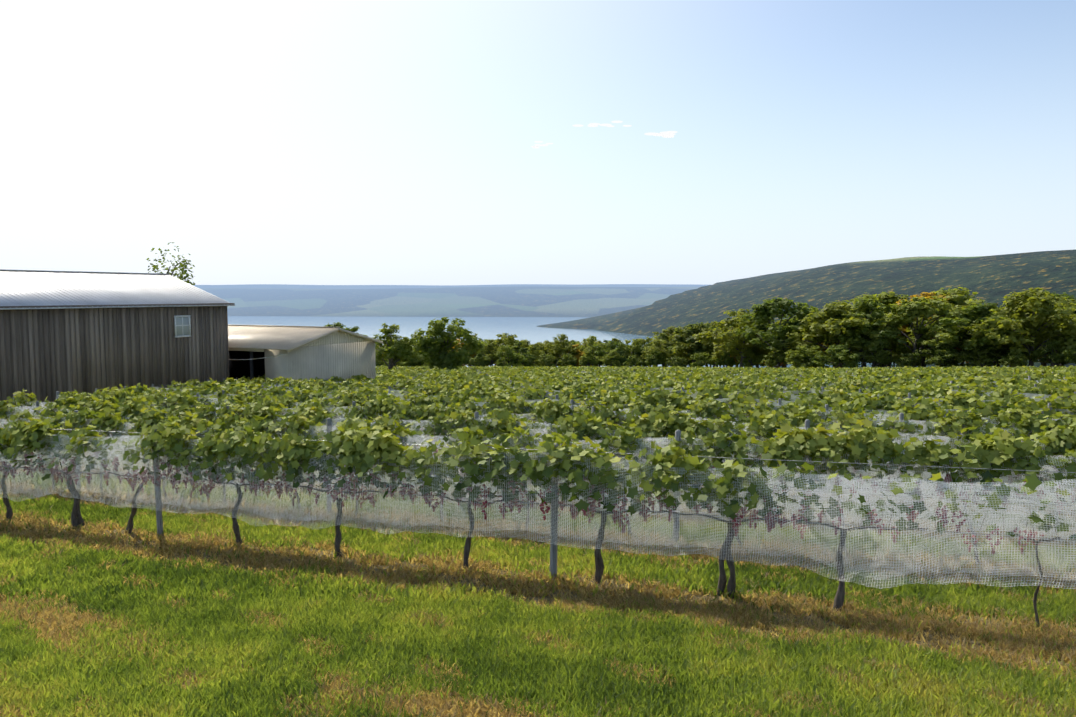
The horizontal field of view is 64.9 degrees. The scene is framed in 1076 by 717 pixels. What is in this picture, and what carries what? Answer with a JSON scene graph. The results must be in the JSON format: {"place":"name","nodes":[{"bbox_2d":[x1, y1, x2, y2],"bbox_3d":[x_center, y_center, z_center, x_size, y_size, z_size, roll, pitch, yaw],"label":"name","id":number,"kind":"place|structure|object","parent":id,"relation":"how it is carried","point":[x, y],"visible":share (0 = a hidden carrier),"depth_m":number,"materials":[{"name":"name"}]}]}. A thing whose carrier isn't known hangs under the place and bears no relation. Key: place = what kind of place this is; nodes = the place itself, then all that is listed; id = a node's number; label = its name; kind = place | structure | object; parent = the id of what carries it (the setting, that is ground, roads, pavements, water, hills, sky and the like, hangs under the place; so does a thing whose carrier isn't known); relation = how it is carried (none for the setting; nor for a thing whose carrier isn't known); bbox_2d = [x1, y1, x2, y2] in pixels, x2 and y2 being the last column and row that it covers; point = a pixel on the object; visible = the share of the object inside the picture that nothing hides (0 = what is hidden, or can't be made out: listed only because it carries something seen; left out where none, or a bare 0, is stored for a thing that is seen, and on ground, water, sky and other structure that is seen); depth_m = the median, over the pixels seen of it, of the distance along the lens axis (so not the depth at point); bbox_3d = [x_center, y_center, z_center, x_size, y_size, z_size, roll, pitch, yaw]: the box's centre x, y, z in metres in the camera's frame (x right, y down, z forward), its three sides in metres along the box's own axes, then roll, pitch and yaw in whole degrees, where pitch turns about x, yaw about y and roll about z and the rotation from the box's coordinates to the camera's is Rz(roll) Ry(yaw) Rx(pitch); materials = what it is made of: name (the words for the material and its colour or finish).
{"place":"outdoors","nodes":[
{"label":"outdoors","id":0,"kind":"place"},
{"bbox_2d":[0,452,1043,554],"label":"grapes","id":1,"kind":"object","parent":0,"point":[400,491],"depth_m":10.86,"materials":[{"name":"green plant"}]},
{"bbox_2d":[0,250,1075,716],"bbox_3d":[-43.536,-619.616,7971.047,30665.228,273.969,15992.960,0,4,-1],"label":"ground","id":2,"kind":"structure","parent":0,"point":[636,308],"depth_m":2491.65,"materials":[{"name":"green plant"}]},
{"bbox_2d":[0,269,234,420],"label":"barn","id":3,"kind":"structure","parent":2,"relation":"on","point":[71,331],"depth_m":44.85,"materials":[{"name":"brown wood"}]},
{"bbox_2d":[146,242,194,284],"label":"birch tree","id":4,"kind":"object","parent":2,"relation":"on","point":[183,272],"visible":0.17,"depth_m":73.09,"materials":[{"name":"green plant"}]},
{"bbox_2d":[228,324,382,380],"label":"shed","id":5,"kind":"structure","parent":2,"relation":"on","point":[296,352],"depth_m":54.51,"materials":[{"name":"grey metal"}]},
{"bbox_2d":[324,322,344,328],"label":"tree","id":6,"kind":"object","parent":2,"relation":"on","point":[337,324],"visible":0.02,"depth_m":133.64,"materials":[{"name":"green plant"}]},
{"bbox_2d":[344,326,375,354],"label":"tree","id":7,"kind":"object","parent":2,"relation":"on","point":[354,329],"visible":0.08,"depth_m":119.65,"materials":[{"name":"green plant"}]},
{"bbox_2d":[375,350,381,365],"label":"tree","id":8,"kind":"object","parent":2,"relation":"on","point":[376,361],"visible":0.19,"depth_m":205.52,"materials":[{"name":"green plant"}]},
{"bbox_2d":[375,339,395,364],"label":"tree","id":9,"kind":"object","parent":2,"relation":"on","point":[384,344],"visible":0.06,"depth_m":222.40,"materials":[{"name":"green plant"}]},
{"bbox_2d":[383,359,404,365],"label":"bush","id":10,"kind":"object","parent":2,"relation":"on","point":[398,363],"visible":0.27,"depth_m":208.63,"materials":[{"name":"green plant"}]},
{"bbox_2d":[371,323,417,368],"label":"tree","id":11,"kind":"object","parent":2,"relation":"on","point":[392,353],"visible":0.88,"depth_m":111.39,"materials":[{"name":"green plant"}]},
{"bbox_2d":[401,349,426,366],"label":"tree","id":12,"kind":"object","parent":2,"relation":"on","point":[414,361],"visible":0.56,"depth_m":213.92,"materials":[{"name":"green plant"}]},
{"bbox_2d":[411,317,486,369],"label":"tree","id":13,"kind":"object","parent":2,"relation":"on","point":[436,341],"visible":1,"depth_m":116.00,"materials":[{"name":"green plant"}]},
{"bbox_2d":[13,391,903,540],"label":"posts","id":14,"kind":"object","parent":2,"relation":"on","point":[677,432],"visible":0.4,"depth_m":16.37,"materials":[{"name":"grey wood"}]},
{"bbox_2d":[450,350,471,366],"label":"tree","id":15,"kind":"object","parent":2,"relation":"on","point":[466,361],"visible":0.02,"depth_m":214.21,"materials":[{"name":"green plant"}]},
{"bbox_2d":[449,339,474,357],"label":"tree","id":16,"kind":"object","parent":2,"relation":"on","point":[472,355],"visible":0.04,"depth_m":222.59,"materials":[{"name":"green plant"}]},
{"bbox_2d":[467,333,487,365],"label":"tree","id":17,"kind":"object","parent":2,"relation":"on","point":[485,346],"visible":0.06,"depth_m":222.15,"materials":[{"name":"green plant"}]},
{"bbox_2d":[469,353,490,366],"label":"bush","id":18,"kind":"object","parent":2,"relation":"on","point":[478,360],"visible":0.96,"depth_m":208.16,"materials":[{"name":"green plant"}]},
{"bbox_2d":[476,338,493,366],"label":"tree","id":19,"kind":"object","parent":2,"relation":"on","point":[485,341],"depth_m":239.02,"materials":[{"name":"green plant"}]},
{"bbox_2d":[478,342,504,365],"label":"tree","id":20,"kind":"object","parent":2,"relation":"on","point":[493,357],"visible":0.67,"depth_m":220.71,"materials":[{"name":"green plant"}]},
{"bbox_2d":[488,333,526,364],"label":"tree","id":21,"kind":"object","parent":2,"relation":"on","point":[505,340],"visible":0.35,"depth_m":240.24,"materials":[{"name":"green plant"}]},
{"bbox_2d":[494,345,527,366],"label":"tree","id":22,"kind":"object","parent":2,"relation":"on","point":[512,356],"visible":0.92,"depth_m":149.29,"materials":[{"name":"green plant"}]},
{"bbox_2d":[512,341,530,365],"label":"tree","id":23,"kind":"object","parent":2,"relation":"on","point":[518,345],"visible":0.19,"depth_m":233.25,"materials":[{"name":"green plant"}]},
{"bbox_2d":[519,348,535,366],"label":"tree","id":24,"kind":"object","parent":2,"relation":"on","point":[524,352],"visible":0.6,"depth_m":208.49,"materials":[{"name":"green plant"}]},
{"bbox_2d":[522,339,533,365],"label":"tree","id":25,"kind":"object","parent":2,"relation":"on","point":[527,342],"visible":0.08,"depth_m":244.63,"materials":[{"name":"green plant"}]},
{"bbox_2d":[0,426,1059,626],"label":"vines","id":26,"kind":"object","parent":2,"relation":"on","point":[76,518],"visible":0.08,"depth_m":10.37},
{"bbox_2d":[525,343,544,365],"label":"tree","id":27,"kind":"object","parent":2,"relation":"on","point":[534,348],"visible":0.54,"depth_m":219.53,"materials":[{"name":"green plant"}]},
{"bbox_2d":[0,455,1075,716],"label":"grass","id":28,"kind":"structure","parent":2,"relation":"on","point":[64,649],"depth_m":8.58,"materials":[{"name":"green plant"}]},
{"bbox_2d":[1,427,1075,576],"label":"trellis","id":29,"kind":"object","parent":2,"relation":"on","point":[553,554],"visible":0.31,"depth_m":10.51,"materials":[{"name":"grey wood"}]},
{"bbox_2d":[0,434,1075,588],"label":"vineyard netting","id":30,"kind":"object","parent":29,"relation":"attached to","point":[28,493],"visible":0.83,"depth_m":9.77,"materials":[{"name":"white fabric"}]},
{"bbox_2d":[533,354,555,366],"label":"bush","id":31,"kind":"object","parent":2,"relation":"on","point":[545,360],"visible":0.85,"depth_m":210.54,"materials":[{"name":"green plant"}]},
{"bbox_2d":[532,340,560,365],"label":"tree","id":32,"kind":"object","parent":2,"relation":"on","point":[544,347],"visible":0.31,"depth_m":231.85,"materials":[{"name":"green plant"}]},
{"bbox_2d":[48,430,1073,564],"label":"vine rows","id":33,"kind":"object","parent":2,"relation":"on","point":[298,501],"depth_m":13.59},
{"bbox_2d":[0,384,1075,501],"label":"grapevines","id":34,"kind":"object","parent":33,"relation":"attached to","point":[863,439],"visible":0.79,"depth_m":15.72,"materials":[{"name":"green plant"}]},
{"bbox_2d":[3,411,1075,514],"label":"grape rows","id":35,"kind":"object","parent":33,"relation":"hanging from","point":[949,476],"depth_m":11.49,"materials":[{"name":"green plant"}]},
{"bbox_2d":[547,334,578,359],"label":"tree","id":36,"kind":"object","parent":2,"relation":"on","point":[563,347],"visible":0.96,"depth_m":225.20,"materials":[{"name":"green plant"}]},
{"bbox_2d":[557,353,576,365],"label":"tree","id":37,"kind":"object","parent":2,"relation":"on","point":[570,360],"visible":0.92,"depth_m":217.46,"materials":[{"name":"green plant"}]},
{"bbox_2d":[557,339,581,365],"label":"tree","id":38,"kind":"object","parent":2,"relation":"on","point":[571,342],"visible":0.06,"depth_m":240.20,"materials":[{"name":"green plant"}]},
{"bbox_2d":[566,344,584,365],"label":"tree","id":39,"kind":"object","parent":2,"relation":"on","point":[579,354],"visible":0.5,"depth_m":226.76,"materials":[{"name":"green plant"}]},
{"bbox_2d":[95,376,1075,472],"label":"posts","id":40,"kind":"object","parent":2,"relation":"on","point":[822,388],"visible":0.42,"depth_m":32.23,"materials":[{"name":"grey wood"}]},
{"bbox_2d":[141,379,1075,443],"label":"net rows","id":41,"kind":"object","parent":40,"relation":"attached to","point":[718,399],"visible":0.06,"depth_m":29.45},
{"bbox_2d":[579,349,598,365],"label":"tree","id":42,"kind":"object","parent":2,"relation":"on","point":[584,360],"visible":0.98,"depth_m":207.62,"materials":[{"name":"green plant"}]},
{"bbox_2d":[576,339,603,366],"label":"tree","id":43,"kind":"object","parent":2,"relation":"on","point":[584,343],"visible":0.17,"depth_m":243.40,"materials":[{"name":"green plant"}]},
{"bbox_2d":[579,335,605,365],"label":"tree","id":44,"kind":"object","parent":2,"relation":"on","point":[590,346],"visible":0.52,"depth_m":228.82,"materials":[{"name":"green plant"}]},
{"bbox_2d":[598,350,621,366],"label":"tree","id":45,"kind":"object","parent":2,"relation":"on","point":[607,359],"visible":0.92,"depth_m":212.50,"materials":[{"name":"green plant"}]},
{"bbox_2d":[594,341,629,365],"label":"tree","id":46,"kind":"object","parent":2,"relation":"on","point":[618,348],"visible":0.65,"depth_m":219.35,"materials":[{"name":"green plant"}]},
{"bbox_2d":[620,338,642,364],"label":"tree","id":47,"kind":"object","parent":2,"relation":"on","point":[635,348],"visible":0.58,"depth_m":227.35,"materials":[{"name":"green plant"}]},
{"bbox_2d":[623,355,642,366],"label":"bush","id":48,"kind":"object","parent":2,"relation":"on","point":[632,358],"visible":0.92,"depth_m":213.27,"materials":[{"name":"green plant"}]},
{"bbox_2d":[630,340,646,361],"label":"tree","id":49,"kind":"object","parent":2,"relation":"on","point":[640,354],"visible":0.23,"depth_m":235.95,"materials":[{"name":"green plant"}]},
{"bbox_2d":[638,339,648,363],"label":"tree","id":50,"kind":"object","parent":2,"relation":"on","point":[644,343],"visible":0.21,"depth_m":267.67,"materials":[{"name":"green plant"}]},
{"bbox_2d":[644,349,665,366],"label":"tree","id":51,"kind":"object","parent":2,"relation":"on","point":[652,361],"visible":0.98,"depth_m":208.58,"materials":[{"name":"green plant"}]},
{"bbox_2d":[641,339,671,362],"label":"tree","id":52,"kind":"object","parent":2,"relation":"on","point":[661,349],"visible":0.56,"depth_m":212.11,"materials":[{"name":"green plant"}]},
{"bbox_2d":[645,332,674,366],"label":"tree","id":53,"kind":"object","parent":2,"relation":"on","point":[664,337],"visible":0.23,"depth_m":238.02,"materials":[{"name":"green plant"}]},
{"bbox_2d":[645,326,676,366],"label":"tree","id":54,"kind":"object","parent":2,"relation":"on","point":[670,330],"visible":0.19,"depth_m":239.91,"materials":[{"name":"green plant"}]},
{"bbox_2d":[258,366,1073,382],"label":"trellis rows","id":55,"kind":"object","parent":2,"relation":"on","point":[1029,377],"visible":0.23,"depth_m":64.32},
{"bbox_2d":[376,369,1066,386],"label":"grapevine row","id":56,"kind":"object","parent":55,"relation":"attached to","point":[798,381],"depth_m":55.70,"materials":[{"name":"green plant"}]},
{"bbox_2d":[666,356,688,366],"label":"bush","id":57,"kind":"object","parent":2,"relation":"on","point":[677,361],"visible":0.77,"depth_m":197.07,"materials":[{"name":"green plant"}]},
{"bbox_2d":[667,325,714,365],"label":"tree","id":58,"kind":"object","parent":2,"relation":"on","point":[680,349],"visible":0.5,"depth_m":205.56,"materials":[{"name":"green plant"}]},
{"bbox_2d":[667,322,714,362],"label":"tree","id":59,"kind":"object","parent":2,"relation":"on","point":[699,350],"visible":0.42,"depth_m":206.09,"materials":[{"name":"green plant"}]},
{"bbox_2d":[689,352,715,366],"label":"bush","id":60,"kind":"object","parent":2,"relation":"on","point":[700,362],"visible":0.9,"depth_m":194.59,"materials":[{"name":"green plant"}]},
{"bbox_2d":[703,321,717,366],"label":"tree","id":61,"kind":"object","parent":2,"relation":"on","point":[712,325],"visible":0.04,"depth_m":222.34,"materials":[{"name":"green plant"}]},
{"bbox_2d":[711,342,740,365],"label":"tree","id":62,"kind":"object","parent":2,"relation":"on","point":[718,352],"visible":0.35,"depth_m":193.89,"materials":[{"name":"green plant"}]},
{"bbox_2d":[716,352,736,366],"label":"bush","id":63,"kind":"object","parent":2,"relation":"on","point":[728,361],"visible":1,"depth_m":185.12,"materials":[{"name":"green plant"}]},
{"bbox_2d":[692,309,782,366],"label":"tree","id":64,"kind":"object","parent":2,"relation":"on","point":[732,340],"visible":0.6,"depth_m":183.43,"materials":[{"name":"green plant"}]},
{"bbox_2d":[739,346,764,367],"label":"bush","id":65,"kind":"object","parent":2,"relation":"on","point":[754,359],"visible":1,"depth_m":180.22,"materials":[{"name":"green plant"}]},
{"bbox_2d":[723,313,785,365],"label":"tree","id":66,"kind":"object","parent":2,"relation":"on","point":[770,322],"visible":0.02,"depth_m":200.13,"materials":[{"name":"green plant"}]},
{"bbox_2d":[760,347,789,367],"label":"bush","id":67,"kind":"object","parent":2,"relation":"on","point":[777,359],"visible":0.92,"depth_m":163.39,"materials":[{"name":"green plant"}]},
{"bbox_2d":[735,297,826,367],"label":"tree","id":68,"kind":"object","parent":2,"relation":"on","point":[774,333],"visible":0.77,"depth_m":168.17,"materials":[{"name":"green plant"}]},
{"bbox_2d":[784,307,831,349],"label":"tree","id":69,"kind":"object","parent":2,"relation":"on","point":[791,320],"visible":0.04,"depth_m":180.36,"materials":[{"name":"green plant"}]},
{"bbox_2d":[785,344,835,367],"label":"bush","id":70,"kind":"object","parent":2,"relation":"on","point":[800,357],"visible":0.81,"depth_m":154.50,"materials":[{"name":"green plant"}]},
{"bbox_2d":[798,342,851,367],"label":"bush","id":71,"kind":"object","parent":2,"relation":"on","point":[822,343],"depth_m":180.26,"materials":[{"name":"green plant"}]},
{"bbox_2d":[810,344,862,368],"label":"bush","id":72,"kind":"object","parent":2,"relation":"on","point":[839,352],"visible":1,"depth_m":148.22,"materials":[{"name":"green plant"}]},
{"bbox_2d":[784,302,900,365],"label":"tree","id":73,"kind":"object","parent":2,"relation":"on","point":[821,328],"visible":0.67,"depth_m":157.31,"materials":[{"name":"green plant"}]},
{"bbox_2d":[820,296,906,366],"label":"tree","id":74,"kind":"object","parent":2,"relation":"on","point":[851,334],"visible":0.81,"depth_m":155.40,"materials":[{"name":"green plant"}]},
{"bbox_2d":[853,341,894,366],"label":"bush","id":75,"kind":"object","parent":2,"relation":"on","point":[876,360],"visible":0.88,"depth_m":152.75,"materials":[{"name":"green plant"}]},
{"bbox_2d":[834,292,929,367],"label":"tree","id":76,"kind":"object","parent":2,"relation":"on","point":[885,298],"visible":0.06,"depth_m":172.09,"materials":[{"name":"green plant"}]},
{"bbox_2d":[890,353,920,367],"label":"bush","id":77,"kind":"object","parent":2,"relation":"on","point":[907,361],"visible":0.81,"depth_m":148.76,"materials":[{"name":"green plant"}]},
{"bbox_2d":[892,318,927,366],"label":"tree","id":78,"kind":"object","parent":2,"relation":"on","point":[896,355],"depth_m":186.08,"materials":[{"name":"green plant"}]},
{"bbox_2d":[875,296,978,366],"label":"tree","id":79,"kind":"object","parent":2,"relation":"on","point":[922,307],"visible":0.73,"depth_m":154.18,"materials":[{"name":"green plant"}]},
{"bbox_2d":[896,292,973,366],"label":"tree","id":80,"kind":"object","parent":2,"relation":"on","point":[926,295],"visible":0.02,"depth_m":166.89,"materials":[{"name":"green plant"}]},
{"bbox_2d":[914,343,966,366],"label":"bush","id":81,"kind":"object","parent":2,"relation":"on","point":[942,355],"visible":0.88,"depth_m":147.27,"materials":[{"name":"green plant"}]},
{"bbox_2d":[912,314,974,352],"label":"tree","id":82,"kind":"object","parent":2,"relation":"on","point":[918,347],"visible":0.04,"depth_m":159.73,"materials":[{"name":"green plant"}]},
{"bbox_2d":[898,287,1008,365],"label":"tree","id":83,"kind":"object","parent":2,"relation":"on","point":[956,296],"visible":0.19,"depth_m":164.19,"materials":[{"name":"green plant"}]},
{"bbox_2d":[955,345,999,366],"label":"bush","id":84,"kind":"object","parent":2,"relation":"on","point":[976,356],"visible":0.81,"depth_m":145.62,"materials":[{"name":"green plant"}]},
{"bbox_2d":[927,303,1032,366],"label":"tree","id":85,"kind":"object","parent":2,"relation":"on","point":[982,312],"visible":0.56,"depth_m":147.60,"materials":[{"name":"green plant"}]},
{"bbox_2d":[978,310,1036,366],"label":"tree","id":86,"kind":"object","parent":2,"relation":"on","point":[1008,345],"visible":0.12,"depth_m":161.77,"materials":[{"name":"green plant"}]},
{"bbox_2d":[998,349,1028,366],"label":"bush","id":87,"kind":"object","parent":2,"relation":"on","point":[1016,359],"visible":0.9,"depth_m":137.64,"materials":[{"name":"green plant"}]},
{"bbox_2d":[992,306,1037,366],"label":"tree","id":88,"kind":"object","parent":2,"relation":"on","point":[1014,318],"visible":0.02,"depth_m":185.84,"materials":[{"name":"green plant"}]},
{"bbox_2d":[965,287,1075,366],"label":"tree","id":89,"kind":"object","parent":2,"relation":"on","point":[1028,305],"visible":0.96,"depth_m":141.52,"materials":[{"name":"green plant"}]},
{"bbox_2d":[1010,291,1075,365],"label":"tree","id":90,"kind":"object","parent":2,"relation":"on","point":[1068,298],"depth_m":176.04,"materials":[{"name":"green plant"}]},
{"bbox_2d":[1017,296,1075,365],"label":"tree","id":91,"kind":"object","parent":2,"relation":"on","point":[1059,304],"visible":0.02,"depth_m":159.05,"materials":[{"name":"green plant"}]},
{"bbox_2d":[1030,340,1075,366],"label":"bush","id":92,"kind":"object","parent":2,"relation":"on","point":[1054,358],"visible":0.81,"depth_m":139.87,"materials":[{"name":"green plant"}]},
{"bbox_2d":[1037,306,1075,366],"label":"tree","id":93,"kind":"object","parent":2,"relation":"on","point":[1062,326],"visible":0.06,"depth_m":149.80,"materials":[{"name":"green plant"}]},
{"bbox_2d":[1062,347,1075,361],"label":"bush","id":94,"kind":"object","parent":2,"relation":"on","point":[1070,357],"visible":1,"depth_m":133.84,"materials":[{"name":"green plant"}]},
{"bbox_2d":[0,417,1075,539],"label":"grapevine row","id":95,"kind":"object","parent":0,"point":[360,452],"visible":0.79,"depth_m":10.89,"materials":[{"name":"green plant"}]},
{"bbox_2d":[0,395,1075,542],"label":"net rows","id":96,"kind":"object","parent":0,"point":[926,474],"visible":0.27,"depth_m":13.46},
{"bbox_2d":[0,0,1075,284],"label":"sky","id":97,"kind":"structure","parent":0,"point":[289,142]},
{"bbox_2d":[228,316,930,367],"bbox_3d":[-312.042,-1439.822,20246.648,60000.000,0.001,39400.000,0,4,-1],"label":"lake","id":98,"kind":"structure","parent":0,"point":[521,328],"depth_m":3112.81,"materials":[{"name":"blue liquid"}]},
{"bbox_2d":[96,374,1075,429],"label":"grapevine row","id":99,"kind":"object","parent":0,"point":[886,399],"visible":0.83,"depth_m":30.91,"materials":[{"name":"green plant"}]},
{"bbox_2d":[531,121,676,148],"bbox_3d":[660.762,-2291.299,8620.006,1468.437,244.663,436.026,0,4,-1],"label":"cloud","id":100,"kind":"structure","parent":0,"point":[667,134],"depth_m":8608.71,"materials":[{"name":"white"}]},
{"bbox_2d":[259,365,1075,388],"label":"grapevine row","id":101,"kind":"object","parent":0,"point":[999,375],"visible":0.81,"depth_m":68.16,"materials":[{"name":"green plant"}]}
]}

